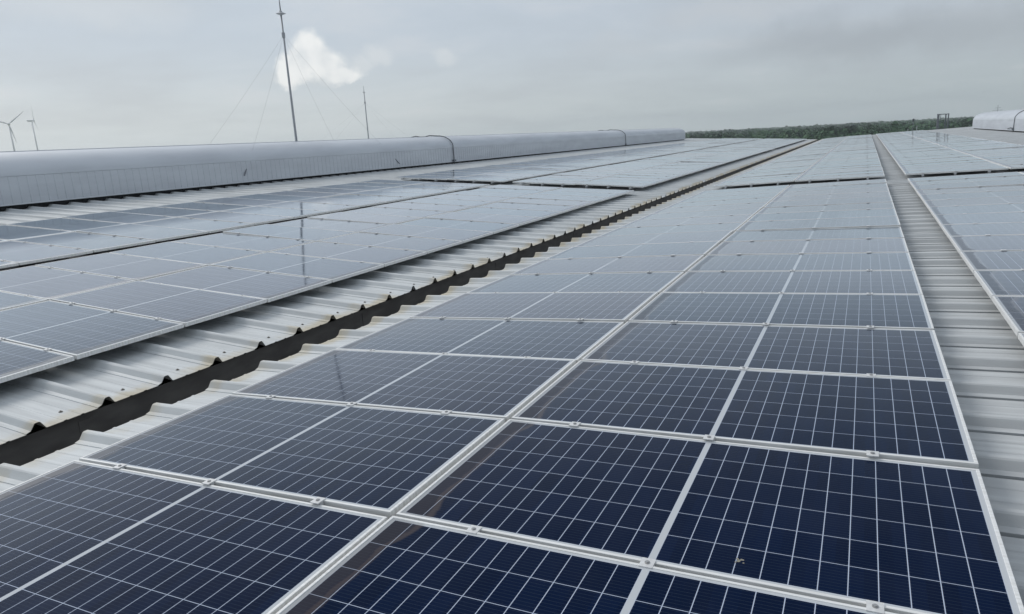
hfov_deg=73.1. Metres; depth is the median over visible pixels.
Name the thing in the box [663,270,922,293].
solar panel
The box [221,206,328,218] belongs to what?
solar panel
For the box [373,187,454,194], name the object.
solar panel
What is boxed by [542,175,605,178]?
solar panel
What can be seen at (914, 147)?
solar panel
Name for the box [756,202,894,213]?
solar panel
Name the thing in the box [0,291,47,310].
solar panel
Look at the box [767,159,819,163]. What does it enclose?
solar panel
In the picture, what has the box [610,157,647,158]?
solar panel
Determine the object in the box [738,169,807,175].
solar panel
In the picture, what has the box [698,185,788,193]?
solar panel
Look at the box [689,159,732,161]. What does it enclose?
solar panel
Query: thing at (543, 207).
solar panel
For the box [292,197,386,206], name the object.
solar panel
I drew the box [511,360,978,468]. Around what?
solar panel
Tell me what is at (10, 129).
wind turbine
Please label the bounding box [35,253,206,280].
solar panel
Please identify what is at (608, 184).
solar panel
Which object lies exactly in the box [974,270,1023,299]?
solar panel
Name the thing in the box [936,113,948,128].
ladder cage
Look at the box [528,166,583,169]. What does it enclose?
solar panel
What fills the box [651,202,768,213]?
solar panel
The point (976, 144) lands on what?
solar panel
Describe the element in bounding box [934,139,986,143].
solar panel
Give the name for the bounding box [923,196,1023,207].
solar panel
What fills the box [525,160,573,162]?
solar panel
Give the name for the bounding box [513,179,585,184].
solar panel
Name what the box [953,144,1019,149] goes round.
solar panel
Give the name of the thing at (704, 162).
solar panel
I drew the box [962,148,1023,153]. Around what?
solar panel
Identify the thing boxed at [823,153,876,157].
solar panel
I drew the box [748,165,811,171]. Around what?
solar panel
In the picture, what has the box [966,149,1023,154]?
solar panel
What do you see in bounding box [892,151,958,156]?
solar panel
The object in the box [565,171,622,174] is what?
solar panel
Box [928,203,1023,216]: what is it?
solar panel
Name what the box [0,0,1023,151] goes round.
sky
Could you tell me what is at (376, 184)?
solar panel
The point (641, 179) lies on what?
solar panel
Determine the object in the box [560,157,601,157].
solar panel
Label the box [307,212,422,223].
solar panel
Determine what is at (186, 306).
solar panel
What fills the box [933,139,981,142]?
solar panel
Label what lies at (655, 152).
solar panel
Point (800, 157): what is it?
solar panel
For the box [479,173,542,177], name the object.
solar panel
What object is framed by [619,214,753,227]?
solar panel
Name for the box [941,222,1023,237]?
solar panel
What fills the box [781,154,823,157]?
solar panel
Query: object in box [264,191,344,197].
solar panel
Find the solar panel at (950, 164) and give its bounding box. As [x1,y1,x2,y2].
[900,161,991,169]
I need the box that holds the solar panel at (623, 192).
[551,188,633,194]
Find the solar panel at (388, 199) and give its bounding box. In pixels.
[324,194,411,202]
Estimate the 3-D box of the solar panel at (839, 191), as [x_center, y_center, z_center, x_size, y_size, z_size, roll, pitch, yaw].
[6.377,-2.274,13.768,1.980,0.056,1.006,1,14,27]
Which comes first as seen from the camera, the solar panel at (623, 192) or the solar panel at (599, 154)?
the solar panel at (623, 192)
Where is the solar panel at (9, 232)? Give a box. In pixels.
[0,225,73,240]
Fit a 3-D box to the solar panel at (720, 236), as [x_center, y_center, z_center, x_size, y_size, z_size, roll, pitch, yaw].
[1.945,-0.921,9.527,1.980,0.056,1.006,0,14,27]
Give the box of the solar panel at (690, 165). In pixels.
[666,164,716,166]
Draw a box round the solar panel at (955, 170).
[904,165,1008,174]
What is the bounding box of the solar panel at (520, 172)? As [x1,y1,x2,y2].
[492,171,553,174]
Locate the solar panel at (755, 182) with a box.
[712,178,796,187]
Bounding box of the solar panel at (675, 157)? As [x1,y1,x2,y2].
[654,157,697,157]
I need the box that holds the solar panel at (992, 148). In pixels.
[956,145,1023,150]
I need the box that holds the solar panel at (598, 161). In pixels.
[575,160,622,162]
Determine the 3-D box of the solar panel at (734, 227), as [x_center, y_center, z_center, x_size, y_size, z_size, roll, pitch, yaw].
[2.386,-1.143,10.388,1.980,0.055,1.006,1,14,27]
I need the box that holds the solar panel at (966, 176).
[908,172,1023,182]
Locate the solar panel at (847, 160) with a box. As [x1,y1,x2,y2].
[815,158,878,163]
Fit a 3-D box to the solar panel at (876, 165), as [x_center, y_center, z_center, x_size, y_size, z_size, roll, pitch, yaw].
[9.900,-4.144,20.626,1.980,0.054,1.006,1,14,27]
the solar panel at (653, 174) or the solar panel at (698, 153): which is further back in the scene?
the solar panel at (698, 153)
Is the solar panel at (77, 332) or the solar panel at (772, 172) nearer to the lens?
the solar panel at (77, 332)
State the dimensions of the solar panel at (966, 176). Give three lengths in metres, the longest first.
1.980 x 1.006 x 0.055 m
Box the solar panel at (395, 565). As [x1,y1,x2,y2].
[276,516,896,613]
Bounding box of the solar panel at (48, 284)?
[0,266,135,300]
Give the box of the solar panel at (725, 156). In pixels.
[703,156,745,157]
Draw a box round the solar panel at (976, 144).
[945,142,1006,147]
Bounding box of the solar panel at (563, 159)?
[543,158,588,159]
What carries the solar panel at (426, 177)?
on the mounting rail
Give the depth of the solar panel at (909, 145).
32.49 m
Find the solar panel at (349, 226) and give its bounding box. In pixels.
[274,218,390,231]
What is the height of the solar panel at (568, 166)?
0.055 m
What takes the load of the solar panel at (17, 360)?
on the mounting rail
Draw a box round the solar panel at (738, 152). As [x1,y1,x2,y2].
[722,152,758,153]
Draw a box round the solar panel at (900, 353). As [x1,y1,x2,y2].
[581,321,950,379]
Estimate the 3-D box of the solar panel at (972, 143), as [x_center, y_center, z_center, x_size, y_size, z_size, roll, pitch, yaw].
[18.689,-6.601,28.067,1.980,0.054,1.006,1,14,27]
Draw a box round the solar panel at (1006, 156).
[979,154,1023,159]
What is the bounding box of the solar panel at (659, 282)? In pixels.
[467,272,683,294]
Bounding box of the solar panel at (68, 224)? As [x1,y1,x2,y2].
[6,218,125,231]
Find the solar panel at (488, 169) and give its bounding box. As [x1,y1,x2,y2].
[464,168,515,170]
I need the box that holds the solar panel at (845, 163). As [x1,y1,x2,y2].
[812,161,879,166]
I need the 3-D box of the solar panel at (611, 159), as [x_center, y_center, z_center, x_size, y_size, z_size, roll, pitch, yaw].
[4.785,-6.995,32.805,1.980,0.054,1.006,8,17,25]
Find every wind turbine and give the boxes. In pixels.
[0,113,20,150]
[27,107,37,149]
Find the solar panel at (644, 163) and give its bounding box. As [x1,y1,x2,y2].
[619,163,665,164]
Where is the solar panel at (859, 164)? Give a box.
[809,162,880,168]
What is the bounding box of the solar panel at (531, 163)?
[506,162,550,164]
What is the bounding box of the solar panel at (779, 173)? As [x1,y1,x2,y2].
[733,170,804,177]
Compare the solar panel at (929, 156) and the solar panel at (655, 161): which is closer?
the solar panel at (929, 156)
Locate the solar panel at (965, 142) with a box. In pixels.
[938,140,992,144]
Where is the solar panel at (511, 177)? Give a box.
[465,175,530,179]
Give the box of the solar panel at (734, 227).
[600,222,744,235]
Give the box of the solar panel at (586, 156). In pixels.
[567,156,606,156]
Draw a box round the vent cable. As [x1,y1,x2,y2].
[413,135,455,163]
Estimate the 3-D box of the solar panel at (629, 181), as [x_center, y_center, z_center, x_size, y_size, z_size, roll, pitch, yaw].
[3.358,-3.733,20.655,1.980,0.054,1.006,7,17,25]
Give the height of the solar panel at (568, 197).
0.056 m
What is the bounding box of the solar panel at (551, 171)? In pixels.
[509,169,564,173]
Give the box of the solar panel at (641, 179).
[601,177,669,181]
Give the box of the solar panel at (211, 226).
[135,217,253,232]
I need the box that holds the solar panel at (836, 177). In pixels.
[794,173,884,181]
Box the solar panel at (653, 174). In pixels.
[619,173,683,177]
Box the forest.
[685,116,973,139]
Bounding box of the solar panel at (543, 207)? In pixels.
[478,202,579,212]
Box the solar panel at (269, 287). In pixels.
[142,265,331,301]
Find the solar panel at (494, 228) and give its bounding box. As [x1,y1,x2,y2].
[400,218,519,233]
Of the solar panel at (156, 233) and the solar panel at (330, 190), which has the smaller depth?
the solar panel at (156, 233)
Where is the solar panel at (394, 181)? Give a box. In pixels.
[361,179,427,184]
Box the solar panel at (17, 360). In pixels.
[0,340,74,382]
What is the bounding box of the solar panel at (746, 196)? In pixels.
[677,192,779,202]
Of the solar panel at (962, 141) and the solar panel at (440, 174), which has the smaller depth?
the solar panel at (440, 174)
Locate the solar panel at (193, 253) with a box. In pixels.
[109,242,265,265]
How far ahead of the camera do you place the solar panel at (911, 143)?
34.11 m
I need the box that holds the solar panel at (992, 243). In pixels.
[949,234,1023,253]
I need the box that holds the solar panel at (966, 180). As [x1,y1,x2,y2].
[910,175,1023,186]
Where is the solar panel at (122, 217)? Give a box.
[62,211,176,223]
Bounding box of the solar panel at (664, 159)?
[646,158,688,159]
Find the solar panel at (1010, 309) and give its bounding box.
[992,296,1023,336]
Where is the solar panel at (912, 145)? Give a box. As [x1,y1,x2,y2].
[886,144,936,148]
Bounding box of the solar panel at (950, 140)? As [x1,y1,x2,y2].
[930,138,976,141]
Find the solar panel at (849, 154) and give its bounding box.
[824,152,876,156]
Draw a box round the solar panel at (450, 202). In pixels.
[400,198,495,206]
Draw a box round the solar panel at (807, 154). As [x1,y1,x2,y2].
[783,152,827,156]
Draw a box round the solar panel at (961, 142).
[937,140,988,144]
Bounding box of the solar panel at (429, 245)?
[318,232,462,253]
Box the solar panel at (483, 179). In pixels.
[447,177,516,181]
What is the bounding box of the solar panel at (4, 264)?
[0,261,18,268]
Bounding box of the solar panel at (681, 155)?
[666,155,702,156]
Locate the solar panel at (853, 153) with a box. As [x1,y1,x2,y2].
[825,151,876,155]
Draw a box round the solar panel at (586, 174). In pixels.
[552,173,613,176]
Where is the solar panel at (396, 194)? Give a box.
[348,190,433,197]
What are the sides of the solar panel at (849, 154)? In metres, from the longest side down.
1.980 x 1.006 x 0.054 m
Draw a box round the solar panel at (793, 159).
[771,156,822,161]
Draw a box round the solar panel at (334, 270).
[211,252,383,281]
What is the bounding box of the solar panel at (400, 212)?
[344,207,448,217]
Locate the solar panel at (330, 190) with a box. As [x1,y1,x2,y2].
[288,187,370,193]
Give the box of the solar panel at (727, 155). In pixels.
[707,155,748,156]
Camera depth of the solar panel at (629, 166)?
27.51 m
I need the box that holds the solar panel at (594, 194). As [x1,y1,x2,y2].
[536,191,621,198]
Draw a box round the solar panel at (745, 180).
[721,175,799,182]
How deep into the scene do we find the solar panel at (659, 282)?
6.91 m
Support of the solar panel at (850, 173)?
on the mounting rail
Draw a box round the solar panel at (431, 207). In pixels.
[372,202,474,211]
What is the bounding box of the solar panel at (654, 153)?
[636,153,671,154]
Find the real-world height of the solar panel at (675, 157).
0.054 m
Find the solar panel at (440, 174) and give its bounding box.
[415,173,472,176]
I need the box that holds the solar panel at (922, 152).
[891,150,955,155]
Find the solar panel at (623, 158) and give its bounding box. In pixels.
[602,157,641,159]
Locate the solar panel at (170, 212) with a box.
[113,207,218,216]
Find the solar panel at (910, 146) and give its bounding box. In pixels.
[887,145,932,148]
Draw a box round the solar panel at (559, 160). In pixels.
[539,160,580,160]
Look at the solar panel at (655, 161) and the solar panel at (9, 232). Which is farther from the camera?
the solar panel at (655, 161)
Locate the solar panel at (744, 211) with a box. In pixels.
[637,207,761,219]
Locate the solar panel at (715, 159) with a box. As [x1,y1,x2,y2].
[694,158,736,160]
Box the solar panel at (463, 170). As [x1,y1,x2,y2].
[446,169,499,172]
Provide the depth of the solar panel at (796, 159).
28.35 m
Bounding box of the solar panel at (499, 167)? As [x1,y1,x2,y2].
[475,167,522,168]
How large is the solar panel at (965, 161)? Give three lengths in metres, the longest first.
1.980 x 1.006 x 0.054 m
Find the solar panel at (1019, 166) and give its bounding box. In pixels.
[1003,164,1023,168]
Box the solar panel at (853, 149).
[830,148,875,151]
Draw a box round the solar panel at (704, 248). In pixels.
[546,241,719,258]
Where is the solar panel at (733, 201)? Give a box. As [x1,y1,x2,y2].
[665,197,774,207]
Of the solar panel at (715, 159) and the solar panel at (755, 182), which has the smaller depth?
the solar panel at (755, 182)
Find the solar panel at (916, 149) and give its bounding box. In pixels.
[888,147,944,151]
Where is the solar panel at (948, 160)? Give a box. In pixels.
[897,157,980,165]
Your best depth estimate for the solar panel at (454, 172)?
24.39 m
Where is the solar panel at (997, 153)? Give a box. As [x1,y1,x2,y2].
[970,151,1023,155]
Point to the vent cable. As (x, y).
(454, 160)
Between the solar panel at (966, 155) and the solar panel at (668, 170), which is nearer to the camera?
the solar panel at (966, 155)
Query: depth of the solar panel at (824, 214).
10.33 m
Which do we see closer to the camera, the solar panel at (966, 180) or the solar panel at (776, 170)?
the solar panel at (966, 180)
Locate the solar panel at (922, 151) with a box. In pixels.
[890,149,952,154]
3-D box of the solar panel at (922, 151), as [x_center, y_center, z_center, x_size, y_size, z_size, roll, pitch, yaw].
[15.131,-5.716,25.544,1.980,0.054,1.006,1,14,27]
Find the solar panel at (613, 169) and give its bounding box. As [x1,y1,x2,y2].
[585,168,641,170]
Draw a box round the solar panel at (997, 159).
[984,157,1023,161]
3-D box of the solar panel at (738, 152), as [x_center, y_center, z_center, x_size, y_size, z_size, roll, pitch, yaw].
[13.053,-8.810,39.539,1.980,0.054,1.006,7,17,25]
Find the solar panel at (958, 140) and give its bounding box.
[932,138,979,142]
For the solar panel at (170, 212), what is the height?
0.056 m
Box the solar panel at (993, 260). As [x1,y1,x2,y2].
[960,250,1023,273]
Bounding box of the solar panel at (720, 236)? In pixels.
[574,230,733,246]
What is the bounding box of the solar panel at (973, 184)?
[913,179,1023,190]
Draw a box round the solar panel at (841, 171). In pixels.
[802,167,882,174]
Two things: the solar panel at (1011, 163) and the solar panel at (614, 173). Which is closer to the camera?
the solar panel at (1011, 163)
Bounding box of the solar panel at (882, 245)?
[707,238,908,254]
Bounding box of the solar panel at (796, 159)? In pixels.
[769,157,821,162]
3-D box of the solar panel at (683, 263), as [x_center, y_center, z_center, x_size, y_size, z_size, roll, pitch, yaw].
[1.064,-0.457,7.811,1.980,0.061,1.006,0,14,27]
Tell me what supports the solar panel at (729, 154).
on the mounting rail
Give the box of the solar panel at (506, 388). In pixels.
[232,349,575,421]
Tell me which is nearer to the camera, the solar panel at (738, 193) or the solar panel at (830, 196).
the solar panel at (830, 196)
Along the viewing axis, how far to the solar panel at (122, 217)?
13.18 m
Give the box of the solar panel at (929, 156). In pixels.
[894,153,965,159]
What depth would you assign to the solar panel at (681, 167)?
26.84 m
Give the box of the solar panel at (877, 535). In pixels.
[396,419,1023,613]
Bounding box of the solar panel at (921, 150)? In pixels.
[890,148,950,152]
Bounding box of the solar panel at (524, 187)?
[483,185,562,190]
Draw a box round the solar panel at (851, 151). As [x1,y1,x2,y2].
[829,149,875,152]
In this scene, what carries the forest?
on the ground
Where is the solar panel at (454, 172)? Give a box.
[431,171,485,174]
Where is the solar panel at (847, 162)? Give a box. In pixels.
[814,159,879,164]
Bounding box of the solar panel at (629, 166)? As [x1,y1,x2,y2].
[605,165,655,167]
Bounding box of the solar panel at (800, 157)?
[776,155,824,159]
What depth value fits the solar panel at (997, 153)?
20.54 m
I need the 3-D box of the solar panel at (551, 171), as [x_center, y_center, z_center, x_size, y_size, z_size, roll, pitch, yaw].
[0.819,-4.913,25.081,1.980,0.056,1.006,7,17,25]
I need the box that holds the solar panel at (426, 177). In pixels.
[394,175,456,179]
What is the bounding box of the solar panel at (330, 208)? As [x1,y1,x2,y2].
[261,201,359,212]
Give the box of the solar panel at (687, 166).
[662,165,712,167]
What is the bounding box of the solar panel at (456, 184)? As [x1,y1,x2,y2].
[414,182,489,187]
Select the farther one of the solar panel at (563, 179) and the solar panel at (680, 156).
the solar panel at (680, 156)
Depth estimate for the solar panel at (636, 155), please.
36.60 m
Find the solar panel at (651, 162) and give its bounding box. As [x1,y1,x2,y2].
[625,162,672,163]
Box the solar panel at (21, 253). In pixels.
[0,241,92,264]
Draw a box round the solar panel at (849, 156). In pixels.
[820,154,877,159]
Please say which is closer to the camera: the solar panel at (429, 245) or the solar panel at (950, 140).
the solar panel at (429, 245)
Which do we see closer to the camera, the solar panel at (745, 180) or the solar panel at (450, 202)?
the solar panel at (450, 202)
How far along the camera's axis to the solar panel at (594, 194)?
17.37 m
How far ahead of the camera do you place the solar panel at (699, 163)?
29.40 m
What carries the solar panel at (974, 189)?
on the mounting rail
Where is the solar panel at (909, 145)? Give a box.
[885,143,933,147]
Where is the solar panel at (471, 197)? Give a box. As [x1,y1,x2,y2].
[424,194,512,201]
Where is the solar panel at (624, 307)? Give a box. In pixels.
[410,292,657,323]
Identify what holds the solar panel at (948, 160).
on the mounting rail
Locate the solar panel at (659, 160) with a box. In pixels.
[640,159,682,160]
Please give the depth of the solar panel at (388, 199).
16.64 m
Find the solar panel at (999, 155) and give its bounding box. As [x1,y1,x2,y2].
[974,153,1023,157]
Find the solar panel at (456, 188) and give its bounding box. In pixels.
[397,185,472,190]
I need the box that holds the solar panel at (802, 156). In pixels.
[779,154,825,158]
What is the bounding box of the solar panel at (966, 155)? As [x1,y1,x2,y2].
[895,154,971,161]
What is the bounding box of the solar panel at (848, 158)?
[819,155,877,160]
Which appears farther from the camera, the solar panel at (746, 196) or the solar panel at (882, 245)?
the solar panel at (746, 196)
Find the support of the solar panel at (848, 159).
on the mounting rail
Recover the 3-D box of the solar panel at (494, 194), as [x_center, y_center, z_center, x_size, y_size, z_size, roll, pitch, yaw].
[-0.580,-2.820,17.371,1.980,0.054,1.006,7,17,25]
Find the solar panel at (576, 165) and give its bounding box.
[551,164,600,166]
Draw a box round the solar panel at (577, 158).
[561,158,593,159]
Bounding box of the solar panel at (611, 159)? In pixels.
[590,158,635,160]
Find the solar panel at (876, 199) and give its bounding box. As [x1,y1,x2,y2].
[764,196,892,207]
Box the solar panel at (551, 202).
[499,198,595,207]
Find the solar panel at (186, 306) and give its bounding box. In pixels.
[51,280,266,326]
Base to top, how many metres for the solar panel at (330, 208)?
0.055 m
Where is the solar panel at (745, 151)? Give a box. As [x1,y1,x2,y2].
[728,151,763,151]
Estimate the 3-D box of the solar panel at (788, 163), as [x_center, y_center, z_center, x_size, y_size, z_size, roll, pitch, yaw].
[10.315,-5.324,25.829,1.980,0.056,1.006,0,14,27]
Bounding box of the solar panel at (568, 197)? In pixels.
[517,194,609,202]
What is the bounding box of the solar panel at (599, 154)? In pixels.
[584,154,618,155]
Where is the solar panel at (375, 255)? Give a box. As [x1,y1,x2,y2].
[271,242,426,266]
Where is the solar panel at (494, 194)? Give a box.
[447,191,530,197]
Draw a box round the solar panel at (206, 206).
[155,202,253,210]
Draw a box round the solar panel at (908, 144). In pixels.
[885,143,929,146]
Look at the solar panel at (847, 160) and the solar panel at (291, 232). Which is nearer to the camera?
the solar panel at (291, 232)
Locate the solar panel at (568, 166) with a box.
[544,165,592,167]
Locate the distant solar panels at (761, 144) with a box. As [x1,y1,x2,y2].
[601,130,972,152]
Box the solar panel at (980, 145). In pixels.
[947,143,1012,147]
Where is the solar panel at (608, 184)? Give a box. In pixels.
[576,181,651,187]
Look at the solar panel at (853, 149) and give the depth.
33.43 m
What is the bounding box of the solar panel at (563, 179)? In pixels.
[530,177,596,180]
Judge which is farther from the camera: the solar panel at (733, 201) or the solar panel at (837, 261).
the solar panel at (733, 201)
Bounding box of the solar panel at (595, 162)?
[569,161,616,163]
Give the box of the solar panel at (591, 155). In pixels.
[576,155,609,156]
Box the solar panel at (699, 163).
[670,163,721,165]
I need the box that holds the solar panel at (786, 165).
[757,162,815,167]
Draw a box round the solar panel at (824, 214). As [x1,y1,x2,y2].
[747,208,896,221]
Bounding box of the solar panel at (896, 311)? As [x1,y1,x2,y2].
[628,292,933,329]
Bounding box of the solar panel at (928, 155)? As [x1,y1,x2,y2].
[893,152,963,158]
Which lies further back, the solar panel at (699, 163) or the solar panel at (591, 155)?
the solar panel at (591, 155)
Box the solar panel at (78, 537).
[0,460,387,613]
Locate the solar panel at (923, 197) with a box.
[919,190,1023,201]
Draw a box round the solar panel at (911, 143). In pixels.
[886,142,931,145]
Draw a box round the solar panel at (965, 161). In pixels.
[899,159,986,166]
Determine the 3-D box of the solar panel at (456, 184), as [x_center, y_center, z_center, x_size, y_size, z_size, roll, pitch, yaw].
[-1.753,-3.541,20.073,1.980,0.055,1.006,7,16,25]
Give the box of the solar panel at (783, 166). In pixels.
[752,164,813,169]
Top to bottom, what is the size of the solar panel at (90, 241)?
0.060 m
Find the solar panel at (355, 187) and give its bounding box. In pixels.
[316,185,391,189]
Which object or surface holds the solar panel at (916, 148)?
on the mounting rail
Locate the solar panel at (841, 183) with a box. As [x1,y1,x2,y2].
[787,179,886,187]
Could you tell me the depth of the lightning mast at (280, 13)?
24.28 m
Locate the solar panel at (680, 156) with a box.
[660,156,701,156]
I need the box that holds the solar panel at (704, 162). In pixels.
[677,162,725,163]
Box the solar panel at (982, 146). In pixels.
[951,144,1013,148]
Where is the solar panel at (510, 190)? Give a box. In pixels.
[468,188,548,193]
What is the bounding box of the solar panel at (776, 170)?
[743,167,809,173]
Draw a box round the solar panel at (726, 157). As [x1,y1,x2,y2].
[709,157,742,158]
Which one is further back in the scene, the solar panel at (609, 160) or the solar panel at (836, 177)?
the solar panel at (609, 160)
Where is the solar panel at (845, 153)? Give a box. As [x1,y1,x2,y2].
[826,151,870,154]
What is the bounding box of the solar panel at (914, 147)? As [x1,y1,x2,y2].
[887,145,940,149]
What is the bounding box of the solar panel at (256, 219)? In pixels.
[179,211,293,224]
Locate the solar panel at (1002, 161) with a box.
[990,159,1023,163]
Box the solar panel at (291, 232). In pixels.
[223,224,356,241]
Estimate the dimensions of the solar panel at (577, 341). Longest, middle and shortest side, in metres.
1.980 x 1.006 x 0.061 m
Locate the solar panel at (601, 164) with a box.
[558,162,608,165]
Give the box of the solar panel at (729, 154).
[712,154,751,155]
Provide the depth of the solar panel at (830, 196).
12.93 m
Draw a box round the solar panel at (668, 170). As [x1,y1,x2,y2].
[638,169,696,172]
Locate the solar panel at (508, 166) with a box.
[482,165,534,167]
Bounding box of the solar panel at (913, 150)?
[889,147,945,152]
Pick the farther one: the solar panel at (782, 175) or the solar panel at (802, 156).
the solar panel at (802, 156)
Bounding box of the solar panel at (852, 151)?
[827,150,875,153]
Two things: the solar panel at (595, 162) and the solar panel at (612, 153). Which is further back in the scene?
the solar panel at (612, 153)
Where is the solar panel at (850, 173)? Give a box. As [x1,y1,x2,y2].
[798,170,883,177]
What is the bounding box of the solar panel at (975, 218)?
[934,212,1023,226]
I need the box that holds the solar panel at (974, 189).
[916,185,1023,195]
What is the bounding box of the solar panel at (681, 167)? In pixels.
[652,166,707,169]
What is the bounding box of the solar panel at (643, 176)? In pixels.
[610,175,676,179]
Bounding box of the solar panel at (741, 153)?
[726,153,756,153]
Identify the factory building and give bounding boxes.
[0,109,1023,605]
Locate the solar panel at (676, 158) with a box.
[660,158,693,158]
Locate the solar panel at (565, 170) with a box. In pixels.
[517,168,574,171]
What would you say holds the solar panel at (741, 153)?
on the mounting rail
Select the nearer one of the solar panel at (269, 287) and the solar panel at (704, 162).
the solar panel at (269, 287)
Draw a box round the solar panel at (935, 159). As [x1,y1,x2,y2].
[896,156,976,162]
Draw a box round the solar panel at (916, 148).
[888,146,943,150]
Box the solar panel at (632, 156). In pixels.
[610,156,652,157]
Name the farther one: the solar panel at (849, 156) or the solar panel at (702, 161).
the solar panel at (702, 161)
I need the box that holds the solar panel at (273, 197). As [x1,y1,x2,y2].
[231,194,318,200]
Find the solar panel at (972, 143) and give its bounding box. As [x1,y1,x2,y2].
[944,141,999,146]
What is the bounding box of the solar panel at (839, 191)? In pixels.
[778,187,888,195]
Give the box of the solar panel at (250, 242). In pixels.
[170,233,314,251]
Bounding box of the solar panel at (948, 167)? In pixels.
[902,163,998,172]
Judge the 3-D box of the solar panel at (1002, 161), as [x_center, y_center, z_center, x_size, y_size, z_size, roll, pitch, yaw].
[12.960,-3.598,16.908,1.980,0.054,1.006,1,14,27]
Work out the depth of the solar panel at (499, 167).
27.05 m
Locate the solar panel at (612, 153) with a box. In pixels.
[593,153,631,153]
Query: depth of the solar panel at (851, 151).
31.87 m
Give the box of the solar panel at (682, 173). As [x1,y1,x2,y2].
[627,171,690,174]
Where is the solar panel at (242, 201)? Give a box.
[193,197,288,205]
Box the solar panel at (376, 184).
[338,182,412,186]
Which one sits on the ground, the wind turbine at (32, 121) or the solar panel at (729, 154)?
the wind turbine at (32, 121)
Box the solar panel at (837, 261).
[687,252,914,271]
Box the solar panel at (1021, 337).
[1018,333,1023,345]
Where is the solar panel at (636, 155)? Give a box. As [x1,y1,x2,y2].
[619,155,656,156]
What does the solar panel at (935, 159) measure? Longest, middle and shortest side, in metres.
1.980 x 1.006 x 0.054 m
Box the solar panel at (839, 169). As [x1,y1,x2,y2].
[804,166,881,172]
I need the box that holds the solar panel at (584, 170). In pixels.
[577,169,631,172]
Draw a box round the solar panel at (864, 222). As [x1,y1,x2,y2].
[736,216,900,230]
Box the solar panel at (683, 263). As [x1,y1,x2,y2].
[510,255,703,274]
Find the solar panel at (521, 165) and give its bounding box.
[500,164,543,165]
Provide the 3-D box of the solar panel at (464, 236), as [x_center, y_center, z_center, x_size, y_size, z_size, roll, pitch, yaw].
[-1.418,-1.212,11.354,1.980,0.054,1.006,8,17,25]
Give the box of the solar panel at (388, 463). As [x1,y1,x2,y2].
[79,394,504,518]
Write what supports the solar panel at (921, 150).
on the mounting rail
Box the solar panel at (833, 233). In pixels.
[723,227,903,241]
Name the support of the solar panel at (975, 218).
on the mounting rail
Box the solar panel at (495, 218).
[426,212,541,225]
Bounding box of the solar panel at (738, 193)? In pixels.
[689,189,784,197]
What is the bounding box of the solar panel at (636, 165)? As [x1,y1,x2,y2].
[613,164,661,165]
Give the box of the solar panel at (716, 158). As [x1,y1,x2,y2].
[698,157,739,159]
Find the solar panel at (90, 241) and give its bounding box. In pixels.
[12,232,154,251]
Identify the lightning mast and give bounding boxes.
[211,0,399,175]
[343,86,401,138]
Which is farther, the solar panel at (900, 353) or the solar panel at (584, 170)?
the solar panel at (584, 170)
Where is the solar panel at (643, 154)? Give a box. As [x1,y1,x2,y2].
[625,154,662,155]
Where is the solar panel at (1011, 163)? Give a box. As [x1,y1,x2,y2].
[996,161,1023,165]
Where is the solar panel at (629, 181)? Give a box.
[592,179,660,184]
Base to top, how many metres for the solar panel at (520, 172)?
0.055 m
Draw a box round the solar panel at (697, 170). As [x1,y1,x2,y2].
[648,168,701,171]
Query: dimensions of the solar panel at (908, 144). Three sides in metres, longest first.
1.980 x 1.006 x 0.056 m
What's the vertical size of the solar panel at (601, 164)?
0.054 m
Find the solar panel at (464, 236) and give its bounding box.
[359,224,492,242]
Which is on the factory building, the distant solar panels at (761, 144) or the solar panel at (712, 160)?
the distant solar panels at (761, 144)
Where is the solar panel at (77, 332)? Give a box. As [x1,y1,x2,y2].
[0,300,183,359]
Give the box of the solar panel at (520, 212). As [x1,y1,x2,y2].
[456,207,561,218]
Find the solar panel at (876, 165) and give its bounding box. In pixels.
[807,164,880,170]
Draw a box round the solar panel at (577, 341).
[336,318,623,362]
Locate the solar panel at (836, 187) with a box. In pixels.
[783,183,887,191]
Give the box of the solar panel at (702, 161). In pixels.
[680,160,729,162]
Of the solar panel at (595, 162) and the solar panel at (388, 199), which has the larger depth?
the solar panel at (595, 162)
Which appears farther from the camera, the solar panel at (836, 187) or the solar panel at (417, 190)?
the solar panel at (417, 190)
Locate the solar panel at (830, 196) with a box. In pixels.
[771,191,890,201]
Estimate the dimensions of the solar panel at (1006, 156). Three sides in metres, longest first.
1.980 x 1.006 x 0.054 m
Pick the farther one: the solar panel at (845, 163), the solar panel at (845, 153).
the solar panel at (845, 153)
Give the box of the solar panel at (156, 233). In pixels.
[76,224,208,241]
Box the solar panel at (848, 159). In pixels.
[818,157,878,161]
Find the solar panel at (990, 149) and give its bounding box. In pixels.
[959,147,1023,151]
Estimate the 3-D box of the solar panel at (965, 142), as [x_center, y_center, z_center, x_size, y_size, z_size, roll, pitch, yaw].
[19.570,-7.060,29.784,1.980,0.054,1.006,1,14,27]
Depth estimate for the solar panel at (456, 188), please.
19.14 m
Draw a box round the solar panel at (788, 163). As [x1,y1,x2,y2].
[759,161,817,166]
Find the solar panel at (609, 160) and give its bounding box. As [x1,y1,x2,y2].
[587,160,629,161]
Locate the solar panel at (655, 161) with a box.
[630,160,679,162]
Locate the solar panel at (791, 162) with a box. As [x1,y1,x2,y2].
[764,160,818,164]
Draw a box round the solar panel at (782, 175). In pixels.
[726,173,802,180]
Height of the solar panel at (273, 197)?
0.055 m
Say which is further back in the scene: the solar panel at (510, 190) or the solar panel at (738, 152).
the solar panel at (738, 152)
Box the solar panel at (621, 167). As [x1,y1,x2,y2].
[594,166,647,168]
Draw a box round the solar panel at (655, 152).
[638,152,674,153]
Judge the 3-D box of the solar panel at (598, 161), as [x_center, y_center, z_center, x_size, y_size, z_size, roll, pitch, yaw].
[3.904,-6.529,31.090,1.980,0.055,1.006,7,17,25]
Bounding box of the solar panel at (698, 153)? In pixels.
[681,153,716,153]
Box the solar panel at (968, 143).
[941,141,997,145]

